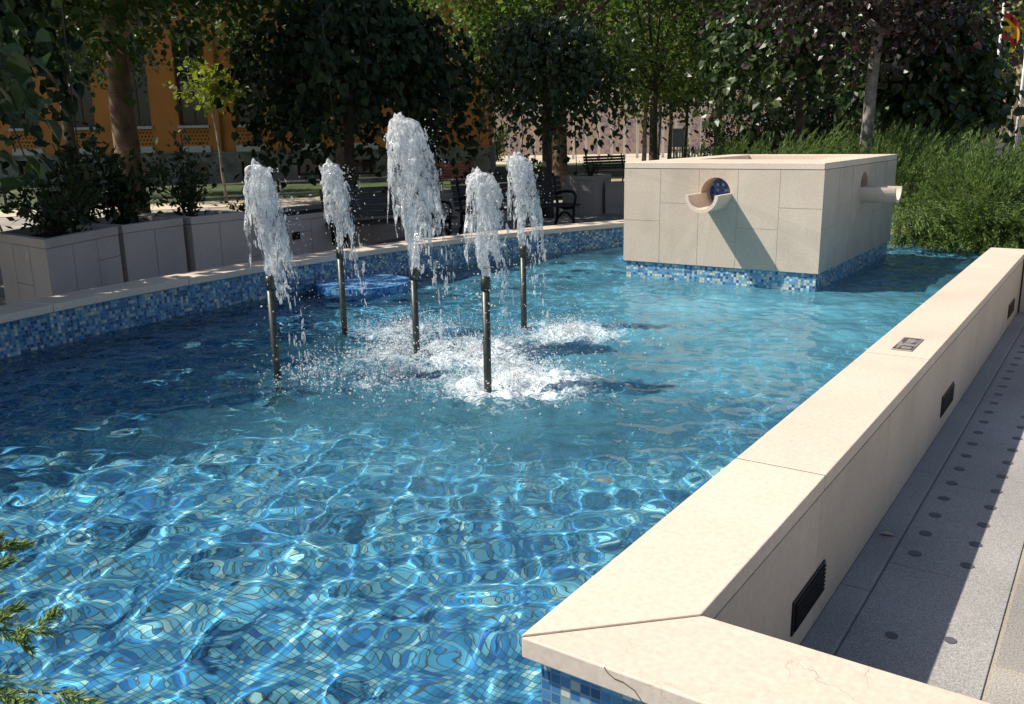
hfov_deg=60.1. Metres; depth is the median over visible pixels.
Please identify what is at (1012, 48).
park tree
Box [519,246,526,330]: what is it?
fountain nozzle
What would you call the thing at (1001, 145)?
boundary wall
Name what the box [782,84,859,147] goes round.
shrub
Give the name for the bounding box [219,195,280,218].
shrub
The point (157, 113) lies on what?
ochre building
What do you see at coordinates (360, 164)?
basement window
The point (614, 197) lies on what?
planter
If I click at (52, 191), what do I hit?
litter bin
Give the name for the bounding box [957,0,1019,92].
park tree
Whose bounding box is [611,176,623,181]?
ground
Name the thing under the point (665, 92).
young tree
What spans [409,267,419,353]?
fountain nozzle
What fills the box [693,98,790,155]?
shrub
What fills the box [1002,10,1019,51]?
flag
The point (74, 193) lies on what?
shrub
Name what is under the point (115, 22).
plane tree
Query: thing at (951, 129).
juniper
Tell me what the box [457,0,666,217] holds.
umbrella tree
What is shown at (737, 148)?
juniper
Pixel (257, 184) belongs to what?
water jet
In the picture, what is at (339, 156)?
park tree
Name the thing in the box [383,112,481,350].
water jet
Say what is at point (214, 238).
stone planter
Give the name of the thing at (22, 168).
basement window
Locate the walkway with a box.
[835,328,1023,699]
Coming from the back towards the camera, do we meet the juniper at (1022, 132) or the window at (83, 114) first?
the window at (83, 114)
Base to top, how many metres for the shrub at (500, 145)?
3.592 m
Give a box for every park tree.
[21,0,191,177]
[172,0,456,185]
[490,0,639,157]
[541,0,740,160]
[597,0,788,153]
[634,0,794,138]
[657,0,1018,143]
[740,0,1023,144]
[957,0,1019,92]
[958,0,1023,85]
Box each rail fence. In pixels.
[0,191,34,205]
[147,170,490,200]
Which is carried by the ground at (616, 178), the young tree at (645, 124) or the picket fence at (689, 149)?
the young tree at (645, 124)
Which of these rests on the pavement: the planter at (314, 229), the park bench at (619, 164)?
the planter at (314, 229)
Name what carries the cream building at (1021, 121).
on the ground at (616, 178)
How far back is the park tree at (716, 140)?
31.03 m
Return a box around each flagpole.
[986,3,1004,152]
[1005,61,1023,217]
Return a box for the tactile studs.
[885,340,1023,642]
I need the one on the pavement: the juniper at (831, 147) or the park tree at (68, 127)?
the juniper at (831, 147)
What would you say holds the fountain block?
on the pool floor
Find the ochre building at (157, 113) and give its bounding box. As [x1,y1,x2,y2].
[0,0,495,187]
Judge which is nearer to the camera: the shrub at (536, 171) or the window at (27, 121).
the shrub at (536, 171)
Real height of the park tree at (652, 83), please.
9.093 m
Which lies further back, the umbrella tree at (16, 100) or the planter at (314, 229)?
the planter at (314, 229)
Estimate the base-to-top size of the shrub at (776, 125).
2.684 m
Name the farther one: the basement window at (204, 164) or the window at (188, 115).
the basement window at (204, 164)
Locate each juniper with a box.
[0,527,106,703]
[674,126,793,157]
[733,118,900,210]
[793,109,1011,206]
[840,117,1023,225]
[887,120,1023,255]
[992,112,1023,212]
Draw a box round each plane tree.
[1,0,456,215]
[408,0,727,195]
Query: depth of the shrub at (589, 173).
18.15 m
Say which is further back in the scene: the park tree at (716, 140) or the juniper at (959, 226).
the park tree at (716, 140)
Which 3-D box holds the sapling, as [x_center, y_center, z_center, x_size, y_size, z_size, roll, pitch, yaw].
[-7.622,-5.603,22.143,2.016,3.781,1.985,8,17,34]
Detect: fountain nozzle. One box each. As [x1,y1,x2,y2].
[265,275,280,378]
[336,247,347,334]
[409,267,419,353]
[480,276,491,392]
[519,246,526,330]
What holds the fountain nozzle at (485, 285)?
on the pool floor
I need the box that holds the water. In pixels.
[0,241,989,703]
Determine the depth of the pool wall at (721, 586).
2.51 m
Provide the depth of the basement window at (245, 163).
32.38 m
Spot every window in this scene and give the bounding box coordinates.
[14,55,38,127]
[21,165,39,179]
[67,38,94,126]
[127,28,151,125]
[143,163,153,177]
[171,27,207,124]
[187,162,209,176]
[229,26,263,123]
[243,161,264,175]
[299,160,319,174]
[354,77,374,121]
[355,159,375,173]
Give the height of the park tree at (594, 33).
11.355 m
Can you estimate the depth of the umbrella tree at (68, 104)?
8.44 m
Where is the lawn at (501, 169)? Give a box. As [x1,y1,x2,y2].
[0,163,626,209]
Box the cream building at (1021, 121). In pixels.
[1009,4,1023,135]
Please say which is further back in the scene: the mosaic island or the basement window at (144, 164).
the basement window at (144, 164)
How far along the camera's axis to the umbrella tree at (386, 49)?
12.69 m
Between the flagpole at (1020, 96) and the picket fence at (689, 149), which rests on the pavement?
the flagpole at (1020, 96)
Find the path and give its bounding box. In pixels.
[0,188,450,216]
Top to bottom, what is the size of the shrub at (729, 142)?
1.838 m
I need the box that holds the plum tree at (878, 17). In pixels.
[673,0,1023,153]
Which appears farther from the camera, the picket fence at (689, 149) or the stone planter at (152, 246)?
the picket fence at (689, 149)
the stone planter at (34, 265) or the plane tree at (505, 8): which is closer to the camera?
the stone planter at (34, 265)
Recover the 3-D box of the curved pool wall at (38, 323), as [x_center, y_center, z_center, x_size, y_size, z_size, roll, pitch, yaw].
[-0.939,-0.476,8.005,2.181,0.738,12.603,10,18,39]
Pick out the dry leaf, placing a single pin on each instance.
(888, 532)
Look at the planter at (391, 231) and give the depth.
15.47 m
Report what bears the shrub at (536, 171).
in the planter at (391, 231)
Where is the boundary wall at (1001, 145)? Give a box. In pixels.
[950,136,1023,165]
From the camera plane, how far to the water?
3.73 m
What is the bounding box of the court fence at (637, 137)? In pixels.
[494,91,807,159]
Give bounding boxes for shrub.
[0,156,127,236]
[25,106,127,224]
[58,123,177,224]
[145,122,223,216]
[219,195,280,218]
[395,175,443,196]
[494,119,519,160]
[520,158,541,181]
[578,157,603,175]
[685,91,824,156]
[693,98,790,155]
[707,125,761,155]
[757,86,884,149]
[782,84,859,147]
[808,99,964,203]
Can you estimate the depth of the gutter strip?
3.67 m
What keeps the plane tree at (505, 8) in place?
on the pavement
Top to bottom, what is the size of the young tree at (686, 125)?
6.109 m
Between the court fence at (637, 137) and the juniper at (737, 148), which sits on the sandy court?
the court fence at (637, 137)
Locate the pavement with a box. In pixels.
[0,188,1023,703]
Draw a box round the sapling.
[162,47,249,203]
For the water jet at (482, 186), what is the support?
on the fountain nozzle at (485, 285)
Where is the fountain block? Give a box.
[623,154,902,291]
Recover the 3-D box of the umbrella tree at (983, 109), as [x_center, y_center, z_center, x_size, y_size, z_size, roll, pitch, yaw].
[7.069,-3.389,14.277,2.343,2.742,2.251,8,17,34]
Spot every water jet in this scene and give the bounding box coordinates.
[241,158,334,374]
[318,158,389,325]
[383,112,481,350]
[457,166,546,389]
[498,152,570,324]
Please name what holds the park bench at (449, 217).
on the pavement
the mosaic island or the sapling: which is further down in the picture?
the mosaic island
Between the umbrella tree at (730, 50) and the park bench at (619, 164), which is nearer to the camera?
the umbrella tree at (730, 50)
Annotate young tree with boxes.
[593,32,712,160]
[599,9,719,159]
[629,54,706,158]
[639,17,723,157]
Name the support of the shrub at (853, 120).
on the pavement
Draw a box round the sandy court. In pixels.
[496,153,711,163]
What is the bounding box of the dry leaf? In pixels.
[881,531,895,535]
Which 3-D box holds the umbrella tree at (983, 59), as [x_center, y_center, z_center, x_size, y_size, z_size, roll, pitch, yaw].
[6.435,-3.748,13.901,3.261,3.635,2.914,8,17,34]
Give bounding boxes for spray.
[205,284,691,449]
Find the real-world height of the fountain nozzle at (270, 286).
1.050 m
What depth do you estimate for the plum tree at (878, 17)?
11.91 m
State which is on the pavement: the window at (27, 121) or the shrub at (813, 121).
the shrub at (813, 121)
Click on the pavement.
(1004, 680)
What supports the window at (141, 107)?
in the ochre building at (157, 113)
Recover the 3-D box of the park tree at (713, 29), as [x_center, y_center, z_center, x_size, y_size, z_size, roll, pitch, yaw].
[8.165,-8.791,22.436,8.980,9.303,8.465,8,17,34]
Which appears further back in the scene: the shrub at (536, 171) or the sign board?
the sign board
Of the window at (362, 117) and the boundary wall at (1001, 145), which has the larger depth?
the window at (362, 117)
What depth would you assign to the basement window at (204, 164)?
32.38 m
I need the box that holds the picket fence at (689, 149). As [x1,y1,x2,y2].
[672,146,712,158]
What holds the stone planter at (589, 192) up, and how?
on the pavement
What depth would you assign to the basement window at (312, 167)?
32.39 m
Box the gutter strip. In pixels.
[800,312,1023,655]
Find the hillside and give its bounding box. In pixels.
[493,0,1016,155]
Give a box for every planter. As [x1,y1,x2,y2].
[0,225,123,304]
[85,215,187,282]
[141,210,248,271]
[245,204,383,261]
[356,185,553,239]
[562,173,610,214]
[605,181,623,213]
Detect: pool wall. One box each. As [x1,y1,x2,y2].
[0,220,623,358]
[522,248,1023,703]
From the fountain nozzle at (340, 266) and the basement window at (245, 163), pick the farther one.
the basement window at (245, 163)
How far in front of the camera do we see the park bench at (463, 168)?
23.97 m
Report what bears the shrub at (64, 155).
in the stone planter at (152, 246)
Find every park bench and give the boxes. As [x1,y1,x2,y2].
[319,181,457,247]
[417,160,473,184]
[450,173,579,234]
[583,153,625,180]
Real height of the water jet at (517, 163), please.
1.242 m
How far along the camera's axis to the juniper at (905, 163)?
11.21 m
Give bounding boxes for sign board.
[672,128,684,158]
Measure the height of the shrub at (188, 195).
1.224 m
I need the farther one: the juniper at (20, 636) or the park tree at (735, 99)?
the park tree at (735, 99)
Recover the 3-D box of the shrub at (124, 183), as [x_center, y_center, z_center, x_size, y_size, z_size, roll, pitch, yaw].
[-4.264,-1.860,9.472,1.185,1.160,0.807,5,15,21]
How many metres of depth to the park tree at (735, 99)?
43.08 m
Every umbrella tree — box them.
[0,0,62,236]
[0,0,89,173]
[213,0,500,209]
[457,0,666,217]
[683,0,884,153]
[830,1,1023,228]
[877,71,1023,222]
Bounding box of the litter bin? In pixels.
[34,188,69,223]
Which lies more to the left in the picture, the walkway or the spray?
the spray
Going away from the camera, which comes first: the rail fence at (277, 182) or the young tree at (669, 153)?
the rail fence at (277, 182)
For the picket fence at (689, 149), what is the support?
on the lawn at (501, 169)
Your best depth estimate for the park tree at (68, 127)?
25.09 m
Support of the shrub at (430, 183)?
in the planter at (391, 231)
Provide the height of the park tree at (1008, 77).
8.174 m
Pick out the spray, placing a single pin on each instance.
(567, 328)
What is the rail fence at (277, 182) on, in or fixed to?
on the path
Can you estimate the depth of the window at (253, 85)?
31.74 m
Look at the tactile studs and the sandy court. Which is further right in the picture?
the tactile studs
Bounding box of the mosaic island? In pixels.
[316,274,410,295]
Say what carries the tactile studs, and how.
on the walkway
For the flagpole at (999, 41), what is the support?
on the pavement
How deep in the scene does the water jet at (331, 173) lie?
6.04 m
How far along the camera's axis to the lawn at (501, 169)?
29.46 m
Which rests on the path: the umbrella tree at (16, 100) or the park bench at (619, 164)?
the park bench at (619, 164)
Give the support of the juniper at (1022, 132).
on the pavement
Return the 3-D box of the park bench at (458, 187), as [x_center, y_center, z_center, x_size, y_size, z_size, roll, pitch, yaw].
[0.086,-2.411,14.534,2.123,0.967,0.719,-9,16,-31]

